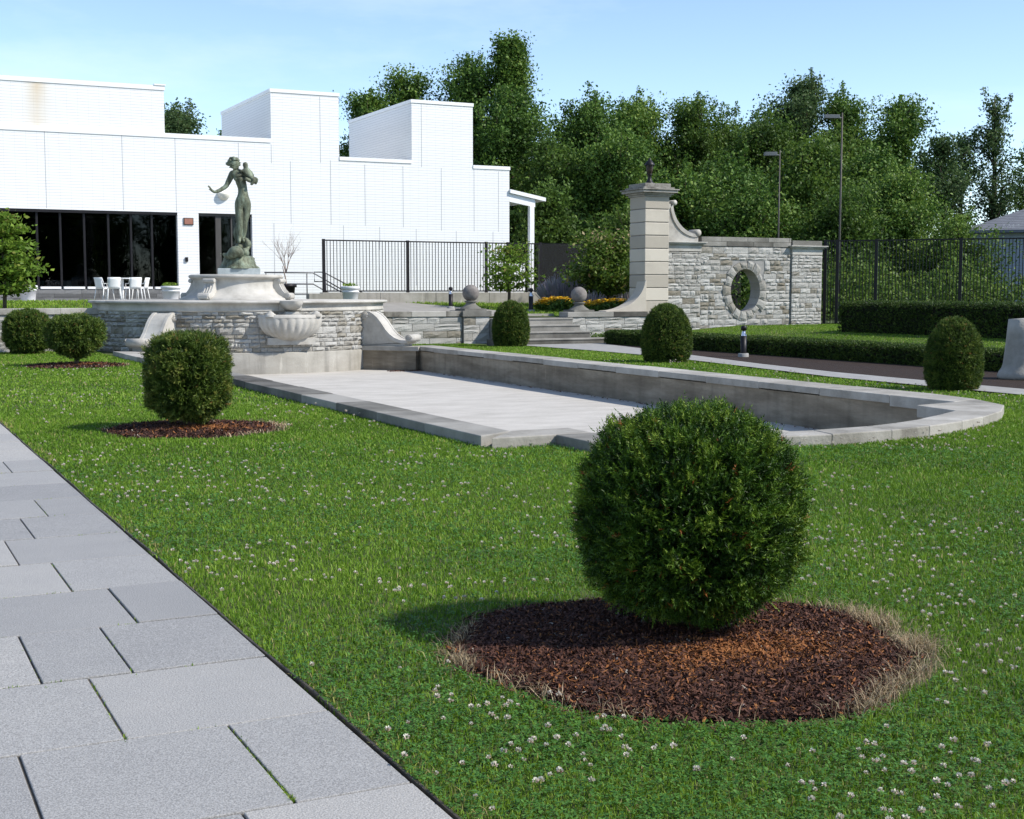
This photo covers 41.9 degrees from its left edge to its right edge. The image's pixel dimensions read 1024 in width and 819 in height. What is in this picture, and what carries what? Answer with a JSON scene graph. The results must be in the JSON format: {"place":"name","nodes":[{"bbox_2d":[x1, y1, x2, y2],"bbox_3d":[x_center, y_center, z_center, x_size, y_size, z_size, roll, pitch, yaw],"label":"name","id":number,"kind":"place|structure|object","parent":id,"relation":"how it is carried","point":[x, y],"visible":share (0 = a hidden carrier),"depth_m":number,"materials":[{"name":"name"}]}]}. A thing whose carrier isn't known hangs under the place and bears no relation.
{"place":"outdoors","nodes":[
{"label":"outdoors","id":0,"kind":"place"},
{"bbox_2d":[0,424,451,818],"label":"walkway","id":1,"kind":"structure","parent":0,"point":[80,757],"depth_m":5.15,"materials":[{"name":"grey stone"}]},
{"bbox_2d":[3,498,297,802],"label":"weeds","id":2,"kind":"object","parent":1,"relation":"on","point":[292,799],"visible":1,"depth_m":4.75,"materials":[{"name":"green plant"}]},
{"bbox_2d":[0,299,562,316],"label":"lawn","id":3,"kind":"structure","parent":0,"point":[419,303],"depth_m":41.83,"materials":[{"name":"plant"}]},
{"bbox_2d":[0,207,53,307],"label":"tree","id":4,"kind":"object","parent":3,"relation":"on","point":[12,258],"visible":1,"depth_m":36.59,"materials":[{"name":"green plant"}]},
{"bbox_2d":[264,272,341,294],"bbox_3d":[-7.334,-4.155,47.956,3.122,1.535,0.048,-3,6,-26],"label":"handrail","id":5,"kind":"object","parent":3,"relation":"on","point":[306,283],"visible":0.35,"depth_m":47.88,"materials":[{"name":"grey metal"}]},
{"bbox_2d":[341,283,359,298],"bbox_3d":[-5.455,-3.945,45.156,0.648,0.692,0.648,-3,6,-26],"label":"planter","id":6,"kind":"object","parent":3,"relation":"on","point":[350,291],"visible":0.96,"depth_m":44.93,"materials":[{"name":"white ceramic"}]},
{"bbox_2d":[306,292,540,303],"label":"concrete wall","id":7,"kind":"structure","parent":3,"relation":"on","point":[437,297],"depth_m":47.32,"materials":[{"name":"grey concrete"}]},
{"bbox_2d":[322,239,541,291],"bbox_3d":[-2.699,-5.051,47.523,8.410,1.865,0.090,-3,6,-26],"label":"iron fence","id":8,"kind":"object","parent":7,"relation":"on","point":[407,268],"visible":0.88,"depth_m":47.33,"materials":[{"name":"black metal"}]},
{"bbox_2d":[447,287,454,307],"bbox_3d":[-2.038,-3.678,44.468,0.252,0.795,0.252,-3,6,-26],"label":"bollard light","id":9,"kind":"object","parent":3,"relation":"on","point":[450,298],"visible":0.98,"depth_m":44.40,"materials":[{"name":"black metal"}]},
{"bbox_2d":[488,263,524,289],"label":"white wall","id":10,"kind":"structure","parent":3,"relation":"on","point":[512,281],"depth_m":51.13,"materials":[{"name":"paint"}]},
{"bbox_2d":[476,241,544,300],"bbox_3d":[-0.121,-4.492,45.065,2.476,2.362,2.436,-3,6,-26],"label":"tree","id":11,"kind":"object","parent":3,"relation":"on","point":[506,270],"visible":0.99,"depth_m":44.76,"materials":[{"name":"green plant"}]},
{"bbox_2d":[527,288,533,311],"bbox_3d":[0.627,-3.581,44.344,0.265,0.886,0.265,-3,6,-26],"label":"bollard light","id":12,"kind":"object","parent":3,"relation":"on","point":[530,300],"visible":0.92,"depth_m":44.28,"materials":[{"name":"black metal"}]},
{"bbox_2d":[533,296,573,311],"bbox_3d":[1.544,-3.583,45.467,1.552,0.555,2.154,-3,6,-26],"label":"flower bed","id":13,"kind":"object","parent":3,"relation":"on","point":[555,303],"visible":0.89,"depth_m":45.03,"materials":[{"name":"yellow plant"}]},
{"bbox_2d":[534,272,586,298],"bbox_3d":[1.723,-4.182,47.529,1.884,1.423,1.864,-3,6,-26],"label":"lavender plant","id":14,"kind":"object","parent":3,"relation":"on","point":[555,288],"visible":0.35,"depth_m":47.07,"materials":[{"name":"purple plant"}]},
{"bbox_2d":[585,290,606,301],"bbox_3d":[2.805,-3.736,46.303,0.973,0.849,0.993,-3,6,-26],"label":"lavender plant","id":15,"kind":"object","parent":3,"relation":"on","point":[592,297],"visible":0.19,"depth_m":46.10,"materials":[{"name":"purple plant"}]},
{"bbox_2d":[584,298,626,311],"bbox_3d":[3.327,-3.508,45.377,2.417,0.545,2.324,-3,6,-26],"label":"flower bed","id":16,"kind":"object","parent":3,"relation":"on","point":[598,304],"visible":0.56,"depth_m":44.90,"materials":[{"name":"yellow plant"}]},
{"bbox_2d":[383,302,495,313],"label":"terrace walk","id":17,"kind":"structure","parent":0,"point":[396,306],"depth_m":44.26,"materials":[{"name":"white stone"}]},
{"bbox_2d":[0,323,1023,818],"bbox_3d":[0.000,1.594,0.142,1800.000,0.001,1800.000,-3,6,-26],"label":"lawn","id":18,"kind":"structure","parent":0,"point":[748,749],"depth_m":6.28,"materials":[{"name":"plant"}]},
{"bbox_2d":[0,306,50,354],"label":"yew bush","id":19,"kind":"object","parent":18,"relation":"on","point":[21,332],"visible":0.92,"depth_m":33.33,"materials":[{"name":"green plant"}]},
{"bbox_2d":[0,308,100,351],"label":"retaining wall","id":20,"kind":"structure","parent":18,"relation":"on","point":[51,312],"depth_m":34.98,"materials":[{"name":"stone"}]},
{"bbox_2d":[23,361,125,368],"bbox_3d":[-9.298,-0.959,28.373,2.119,0.134,2.154,-3,6,-26],"label":"mulch bed","id":21,"kind":"object","parent":18,"relation":"on","point":[71,364],"visible":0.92,"depth_m":27.98,"materials":[{"name":"soil"}]},
{"bbox_2d":[41,311,107,363],"bbox_3d":[-9.205,-1.477,28.208,1.370,1.250,1.368,-3,6,-26],"label":"yew bush","id":22,"kind":"object","parent":21,"relation":"on","point":[77,336],"visible":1,"depth_m":27.85,"materials":[{"name":"green plant"}]},
{"bbox_2d":[164,97,210,134],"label":"background tree","id":23,"kind":"object","parent":18,"relation":"on","point":[177,120],"visible":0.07,"depth_m":78.02,"materials":[{"name":"green plant"}]},
{"bbox_2d":[101,418,282,438],"bbox_3d":[-3.655,0.197,15.389,2.104,0.111,2.096,-3,6,-26],"label":"mulch bed","id":24,"kind":"object","parent":18,"relation":"on","point":[153,429],"visible":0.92,"depth_m":15.07,"materials":[{"name":"wood"}]},
{"bbox_2d":[138,326,236,425],"bbox_3d":[-3.732,-0.337,15.387,1.113,1.251,1.192,-3,6,-26],"label":"yew bush","id":25,"kind":"object","parent":24,"relation":"on","point":[187,377],"visible":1,"depth_m":15.04,"materials":[{"name":"green plant"}]},
{"bbox_2d":[0,422,460,818],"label":"lawn edging","id":26,"kind":"object","parent":18,"relation":"on","point":[355,730],"visible":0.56,"depth_m":5.42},
{"bbox_2d":[382,311,461,344],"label":"retaining wall","id":27,"kind":"structure","parent":18,"relation":"on","point":[439,327],"depth_m":39.77,"materials":[{"name":"stone"}]},
{"bbox_2d":[450,310,491,343],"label":"stone pier","id":28,"kind":"structure","parent":18,"relation":"on","point":[475,327],"depth_m":40.35,"materials":[{"name":"grey stone"}]},
{"bbox_2d":[455,285,486,310],"bbox_3d":[-1.254,-3.404,40.682,0.720,0.784,0.720,-3,6,-26],"label":"ball finial","id":29,"kind":"object","parent":28,"relation":"on","point":[470,293],"visible":1,"depth_m":40.50,"materials":[{"name":"stone"}]},
{"bbox_2d":[22,362,981,727],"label":"dry grass","id":30,"kind":"structure","parent":18,"relation":"on","point":[922,642],"depth_m":5.73,"materials":[{"name":"beige plant"}]},
{"bbox_2d":[490,299,530,346],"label":"clipped yew","id":31,"kind":"object","parent":18,"relation":"on","point":[510,326],"visible":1,"depth_m":37.88,"materials":[{"name":"green plant"}]},
{"bbox_2d":[2,358,1023,818],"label":"clover","id":32,"kind":"object","parent":18,"relation":"on","point":[636,745],"depth_m":4.91,"materials":[{"name":"green plant"}]},
{"bbox_2d":[487,314,603,345],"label":"garden steps","id":33,"kind":"structure","parent":18,"relation":"on","point":[550,330],"depth_m":40.14,"materials":[{"name":"stone"}]},
{"bbox_2d":[113,345,1003,452],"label":"garden pool","id":34,"kind":"structure","parent":18,"relation":"in","point":[497,410],"depth_m":22.67,"materials":[{"name":"concrete"}]},
{"bbox_2d":[88,274,420,374],"bbox_3d":[-7.525,-2.462,37.417,8.200,2.610,8.620,-3,6,-26],"label":"wall fountain","id":35,"kind":"object","parent":34,"relation":"on","point":[266,323],"depth_m":34.54,"materials":[{"name":"stone"}]},
{"bbox_2d":[208,156,260,273],"bbox_3d":[-7.718,-5.372,37.141,1.387,3.254,1.179,-1,5,-11],"label":"bronze statue","id":36,"kind":"object","parent":35,"relation":"on","point":[237,259],"visible":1,"depth_m":36.96,"materials":[{"name":"green metal"}]},
{"bbox_2d":[388,370,819,429],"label":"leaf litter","id":37,"kind":"object","parent":34,"relation":"on","point":[531,387],"visible":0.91,"depth_m":29.32,"materials":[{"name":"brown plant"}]},
{"bbox_2d":[559,311,647,336],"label":"retaining wall","id":38,"kind":"structure","parent":18,"relation":"on","point":[597,322],"depth_m":42.14,"materials":[{"name":"stone"}]},
{"bbox_2d":[563,287,593,311],"bbox_3d":[2.107,-3.471,42.120,0.720,0.784,0.720,-3,6,-26],"label":"ball finial","id":39,"kind":"object","parent":38,"relation":"on","point":[578,295],"visible":1,"depth_m":41.94,"materials":[{"name":"stone"}]},
{"bbox_2d":[598,183,679,314],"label":"gate pillar","id":40,"kind":"structure","parent":38,"relation":"on","point":[649,240],"depth_m":43.07,"materials":[{"name":"stone"}]},
{"bbox_2d":[645,158,654,182],"bbox_3d":[4.452,-7.718,43.276,0.330,0.860,0.330,-3,6,-26],"label":"pillar lantern","id":41,"kind":"object","parent":40,"relation":"on","point":[649,164],"visible":0.91,"depth_m":43.20,"materials":[{"name":"black metal"}]},
{"bbox_2d":[640,302,693,362],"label":"clipped yew","id":42,"kind":"object","parent":18,"relation":"on","point":[666,333],"visible":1,"depth_m":29.41,"materials":[{"name":"green plant"}]},
{"bbox_2d":[434,594,933,730],"bbox_3d":[0.807,1.038,5.938,2.217,0.092,2.204,-3,6,-26],"label":"mulch bed","id":43,"kind":"object","parent":18,"relation":"on","point":[788,660],"visible":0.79,"depth_m":5.64,"materials":[{"name":"bark mulch"},{"name":"wood chips"}]},
{"bbox_2d":[565,389,818,631],"bbox_3d":[0.826,0.510,6.162,1.150,1.200,1.167,-3,6,-26],"label":"yew bush","id":44,"kind":"object","parent":43,"relation":"on","point":[689,514],"visible":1,"depth_m":5.82,"materials":[{"name":"green plant"}]},
{"bbox_2d":[922,315,984,390],"bbox_3d":[7.100,-0.899,21.479,1.024,1.257,1.002,-3,6,-26],"label":"clipped yew","id":45,"kind":"object","parent":18,"relation":"on","point":[954,356],"visible":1,"depth_m":21.18,"materials":[{"name":"green plant"}]},
{"bbox_2d":[0,0,1023,235],"label":"sky","id":46,"kind":"structure","parent":0,"point":[219,55],"materials":[{"name":"blue"}]},
{"bbox_2d":[527,343,1023,394],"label":"garden path","id":47,"kind":"structure","parent":0,"point":[606,347],"depth_m":27.35,"materials":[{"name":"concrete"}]},
{"bbox_2d":[610,344,1023,388],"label":"hedge soil","id":48,"kind":"structure","parent":0,"point":[989,378],"depth_m":27.78,"materials":[{"name":"brown soil"}]},
{"bbox_2d":[738,325,748,356],"bbox_3d":[5.508,-1.588,31.824,0.252,0.820,0.252,-3,6,-26],"label":"bollard light","id":49,"kind":"object","parent":48,"relation":"on","point":[743,347],"visible":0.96,"depth_m":31.76,"materials":[{"name":"metal"}]},
{"bbox_2d":[603,329,1004,371],"bbox_3d":[8.066,-1.288,30.150,1.276,0.592,22.038,-3,6,-26],"label":"hedge","id":50,"kind":"object","parent":48,"relation":"on","point":[899,353],"visible":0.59,"depth_m":31.15,"materials":[{"name":"green plant"}]},
{"bbox_2d":[997,318,1023,379],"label":"stone pedestal","id":51,"kind":"object","parent":48,"relation":"on","point":[1012,367],"visible":1,"depth_m":23.65,"materials":[{"name":"grey stone"}]},
{"bbox_2d":[821,318,841,322],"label":"back ground","id":52,"kind":"structure","parent":0,"point":[831,321],"depth_m":49.69,"materials":[{"name":"green plant"}]},
{"bbox_2d":[0,75,545,299],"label":"white brick building","id":53,"kind":"structure","parent":52,"relation":"on","point":[104,180],"depth_m":50.42,"materials":[{"name":"paint"}]},
{"bbox_2d":[0,208,177,288],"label":"window","id":54,"kind":"structure","parent":53,"relation":"in","point":[80,246],"depth_m":48.31,"materials":[{"name":"black glass"}]},
{"bbox_2d":[199,213,250,273],"bbox_3d":[-10.790,-5.737,50.322,2.016,3.205,0.140,-3,6,-26],"label":"glass door","id":55,"kind":"structure","parent":53,"relation":"in","point":[216,236],"depth_m":50.12,"materials":[{"name":"black glass"}]},
{"bbox_2d":[333,86,397,156],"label":"background tree","id":56,"kind":"object","parent":52,"relation":"on","point":[362,104],"visible":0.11,"depth_m":80.65,"materials":[{"name":"green plant"}]},
{"bbox_2d":[348,62,444,154],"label":"background tree","id":57,"kind":"object","parent":52,"relation":"on","point":[401,84],"visible":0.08,"depth_m":82.41,"materials":[{"name":"green plant"}]},
{"bbox_2d":[408,50,499,157],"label":"background tree","id":58,"kind":"object","parent":52,"relation":"on","point":[469,84],"visible":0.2,"depth_m":80.26,"materials":[{"name":"green plant"}]},
{"bbox_2d":[475,28,554,188],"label":"background tree","id":59,"kind":"object","parent":52,"relation":"on","point":[511,56],"visible":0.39,"depth_m":79.57,"materials":[{"name":"green plant"}]},
{"bbox_2d":[473,82,588,256],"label":"background tree","id":60,"kind":"object","parent":52,"relation":"on","point":[506,132],"visible":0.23,"depth_m":74.69,"materials":[{"name":"green plant"}]},
{"bbox_2d":[509,125,595,251],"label":"background tree","id":61,"kind":"object","parent":52,"relation":"on","point":[551,160],"visible":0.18,"depth_m":70.72,"materials":[{"name":"green plant"}]},
{"bbox_2d":[509,174,596,289],"bbox_3d":[1.812,-7.301,61.789,5.775,7.179,6.532,-3,6,-26],"label":"background tree","id":62,"kind":"object","parent":52,"relation":"on","point":[552,211],"visible":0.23,"depth_m":60.62,"materials":[{"name":"green plant"}]},
{"bbox_2d":[552,226,630,307],"bbox_3d":[3.453,-4.880,46.960,4.127,3.198,4.245,0,5,-1],"label":"tree","id":63,"kind":"object","parent":52,"relation":"on","point":[601,269],"visible":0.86,"depth_m":46.53,"materials":[{"name":"green plant"}]},
{"bbox_2d":[519,81,673,219],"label":"background tree","id":64,"kind":"object","parent":52,"relation":"on","point":[589,116],"visible":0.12,"depth_m":78.26,"materials":[{"name":"green plant"}]},
{"bbox_2d":[536,119,667,239],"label":"background tree","id":65,"kind":"object","parent":52,"relation":"on","point":[598,192],"visible":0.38,"depth_m":68.46,"materials":[{"name":"green plant"}]},
{"bbox_2d":[578,199,630,241],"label":"background tree","id":66,"kind":"object","parent":52,"relation":"on","point":[621,222],"visible":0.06,"depth_m":58.45,"materials":[{"name":"green plant"}]},
{"bbox_2d":[565,116,669,228],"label":"background tree","id":67,"kind":"object","parent":52,"relation":"on","point":[639,144],"depth_m":72.50,"materials":[{"name":"green plant"}]},
{"bbox_2d":[540,242,740,309],"bbox_3d":[5.485,-5.292,55.495,9.750,3.100,0.080,-3,6,-26],"label":"screen fence","id":68,"kind":"object","parent":52,"relation":"on","point":[555,255],"visible":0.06,"depth_m":53.61,"materials":[{"name":"black"}]},
{"bbox_2d":[611,102,677,150],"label":"background tree","id":69,"kind":"object","parent":52,"relation":"on","point":[660,138],"visible":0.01,"depth_m":85.96,"materials":[{"name":"green plant"}]},
{"bbox_2d":[602,85,688,181],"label":"background tree","id":70,"kind":"object","parent":52,"relation":"on","point":[641,112],"visible":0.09,"depth_m":81.42,"materials":[{"name":"green plant"}]},
{"bbox_2d":[600,153,735,236],"bbox_3d":[7.512,-7.439,61.451,7.235,8.673,6.664,-3,6,-26],"label":"background tree","id":71,"kind":"object","parent":52,"relation":"on","point":[683,209],"visible":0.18,"depth_m":60.83,"materials":[{"name":"green plant"}]},
{"bbox_2d":[652,91,741,225],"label":"background tree","id":72,"kind":"object","parent":52,"relation":"on","point":[693,131],"visible":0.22,"depth_m":81.45,"materials":[{"name":"green plant"}]},
{"bbox_2d":[708,100,754,165],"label":"background tree","id":73,"kind":"object","parent":52,"relation":"on","point":[733,125],"visible":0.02,"depth_m":85.04,"materials":[{"name":"green plant"}]},
{"bbox_2d":[691,144,786,236],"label":"background tree","id":74,"kind":"object","parent":52,"relation":"on","point":[727,168],"visible":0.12,"depth_m":66.84,"materials":[{"name":"green plant"}]},
{"bbox_2d":[668,200,827,329],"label":"gate wall","id":75,"kind":"structure","parent":52,"relation":"on","point":[784,275],"depth_m":45.03,"materials":[{"name":"stone"}]},
{"bbox_2d":[687,165,821,306],"bbox_3d":[10.877,-7.323,59.930,6.315,7.226,6.592,-3,6,-26],"label":"background tree","id":76,"kind":"object","parent":52,"relation":"on","point":[751,214],"visible":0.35,"depth_m":59.36,"materials":[{"name":"green plant"}]},
{"bbox_2d":[696,102,836,196],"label":"background tree","id":77,"kind":"object","parent":52,"relation":"on","point":[759,138],"visible":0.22,"depth_m":75.75,"materials":[{"name":"green plant"}]},
{"bbox_2d":[764,150,780,237],"bbox_3d":[9.749,-6.452,50.317,0.621,6.530,0.280,0,5,0],"label":"street lamp","id":78,"kind":"object","parent":52,"relation":"on","point":[770,154],"visible":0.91,"depth_m":50.10,"materials":[{"name":"metal"}]},
{"bbox_2d":[748,130,862,240],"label":"background tree","id":79,"kind":"object","parent":52,"relation":"on","point":[807,171],"visible":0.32,"depth_m":66.69,"materials":[{"name":"green plant"}]},
{"bbox_2d":[751,67,860,172],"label":"background tree","id":80,"kind":"object","parent":52,"relation":"on","point":[804,102],"visible":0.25,"depth_m":81.78,"materials":[{"name":"green plant"}]},
{"bbox_2d":[824,113,842,323],"bbox_3d":[12.322,-7.334,51.538,0.733,8.070,0.280,0,5,0],"label":"street lamp","id":81,"kind":"object","parent":52,"relation":"on","point":[831,116],"visible":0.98,"depth_m":51.35,"materials":[{"name":"metal"}]},
{"bbox_2d":[775,119,892,192],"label":"background tree","id":82,"kind":"object","parent":52,"relation":"on","point":[848,148],"visible":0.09,"depth_m":76.75,"materials":[{"name":"green plant"}]},
{"bbox_2d":[775,176,902,313],"bbox_3d":[14.016,-7.065,58.473,6.156,6.330,6.148,-3,6,-26],"label":"background tree","id":83,"kind":"object","parent":52,"relation":"on","point":[854,226],"visible":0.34,"depth_m":58.31,"materials":[{"name":"green plant"}]},
{"bbox_2d":[814,80,884,147],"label":"background tree","id":84,"kind":"object","parent":52,"relation":"on","point":[845,107],"visible":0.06,"depth_m":82.29,"materials":[{"name":"green plant"}]},
{"bbox_2d":[731,251,1023,320],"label":"undergrowth","id":85,"kind":"object","parent":52,"relation":"on","point":[901,289],"visible":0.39,"depth_m":54.08,"materials":[{"name":"green plant"}]},
{"bbox_2d":[833,141,939,255],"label":"background tree","id":86,"kind":"object","parent":52,"relation":"on","point":[877,161],"visible":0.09,"depth_m":69.79,"materials":[{"name":"green plant"}]},
{"bbox_2d":[835,158,980,300],"bbox_3d":[18.542,-7.705,63.925,6.570,8.642,7.126,-3,6,-26],"label":"background tree","id":87,"kind":"object","parent":52,"relation":"on","point":[903,197],"visible":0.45,"depth_m":62.24,"materials":[{"name":"green plant"}]},
{"bbox_2d":[853,92,977,243],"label":"background tree","id":88,"kind":"object","parent":52,"relation":"on","point":[902,124],"visible":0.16,"depth_m":77.70,"materials":[{"name":"green plant"}]},
{"bbox_2d":[902,129,984,234],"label":"background tree","id":89,"kind":"object","parent":52,"relation":"on","point":[941,147],"visible":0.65,"depth_m":74.29,"materials":[{"name":"green plant"}]},
{"bbox_2d":[894,213,1023,300],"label":"background tree","id":90,"kind":"object","parent":52,"relation":"on","point":[954,230],"visible":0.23,"depth_m":59.23,"materials":[{"name":"green plant"}]},
{"bbox_2d":[934,125,997,225],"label":"background tree","id":91,"kind":"object","parent":52,"relation":"on","point":[969,156],"visible":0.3,"depth_m":80.68,"materials":[{"name":"green plant"}]},
{"bbox_2d":[959,87,1023,228],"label":"background tree","id":92,"kind":"object","parent":52,"relation":"on","point":[993,138],"visible":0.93,"depth_m":79.34,"materials":[{"name":"green plant"}]},
{"bbox_2d":[966,209,1023,301],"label":"house","id":93,"kind":"structure","parent":52,"relation":"on","point":[1017,232],"depth_m":73.21,"materials":[{"name":"grey"}]},
{"bbox_2d":[997,142,1023,228],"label":"background tree","id":94,"kind":"object","parent":52,"relation":"on","point":[1019,175],"visible":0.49,"depth_m":80.65,"materials":[{"name":"green plant"}]},
{"bbox_2d":[693,324,1005,347],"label":"side lawn","id":95,"kind":"structure","parent":0,"point":[837,336],"depth_m":38.61,"materials":[{"name":"plant"}]},
{"bbox_2d":[822,238,1023,323],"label":"iron fence","id":96,"kind":"object","parent":95,"relation":"on","point":[837,289],"visible":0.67,"depth_m":46.25,"materials":[{"name":"black metal"}]},
{"bbox_2d":[837,300,1023,338],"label":"tall hedge","id":97,"kind":"object","parent":95,"relation":"on","point":[988,319],"visible":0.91,"depth_m":36.36,"materials":[{"name":"green plant"}]},
{"label":"terrace","id":98,"kind":"structure","parent":0,"visible":0},
{"bbox_2d":[20,282,37,300],"bbox_3d":[-16.451,-4.023,45.458,0.648,0.652,0.648,-3,6,-26],"label":"planter","id":99,"kind":"object","parent":98,"relation":"on","point":[31,295],"visible":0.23,"depth_m":45.28,"materials":[{"name":"white ceramic"}]},
{"bbox_2d":[94,277,114,299],"bbox_3d":[-13.076,-3.853,42.820,0.452,0.747,0.531,3,6,34],"label":"terrace chair","id":100,"kind":"object","parent":98,"relation":"on","point":[99,283],"visible":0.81,"depth_m":42.61,"materials":[{"name":"white paint"}]},
{"bbox_2d":[106,277,121,299],"bbox_3d":[-12.591,-3.808,42.321,0.452,0.747,0.531,-2,5,-20],"label":"terrace chair","id":101,"kind":"object","parent":98,"relation":"on","point":[113,282],"visible":0.96,"depth_m":42.11,"materials":[{"name":"white paint"}]},
{"bbox_2d":[125,277,142,298],"bbox_3d":[-12.039,-3.832,42.593,0.452,0.747,0.531,-3,6,-32],"label":"terrace chair","id":102,"kind":"object","parent":98,"relation":"on","point":[135,282],"visible":0.92,"depth_m":42.40,"materials":[{"name":"white paint"}]},
{"bbox_2d":[132,278,149,298],"bbox_3d":[-12.008,-3.899,43.346,0.531,0.747,0.452,0,5,4],"label":"terrace chair","id":103,"kind":"object","parent":98,"relation":"on","point":[146,281],"visible":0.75,"depth_m":43.20,"materials":[{"name":"white paint"}]},
{"bbox_2d":[160,282,180,298],"bbox_3d":[-10.830,-3.748,42.449,0.626,0.599,0.626,-3,6,-26],"label":"planter","id":104,"kind":"object","parent":98,"relation":"on","point":[169,291],"visible":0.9,"depth_m":42.24,"materials":[{"name":"white ceramic"}]},
{"bbox_2d":[260,230,300,293],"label":"bare tree","id":105,"kind":"object","parent":98,"relation":"on","point":[290,288],"visible":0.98,"depth_m":45.88,"materials":[{"name":"brown plant"}]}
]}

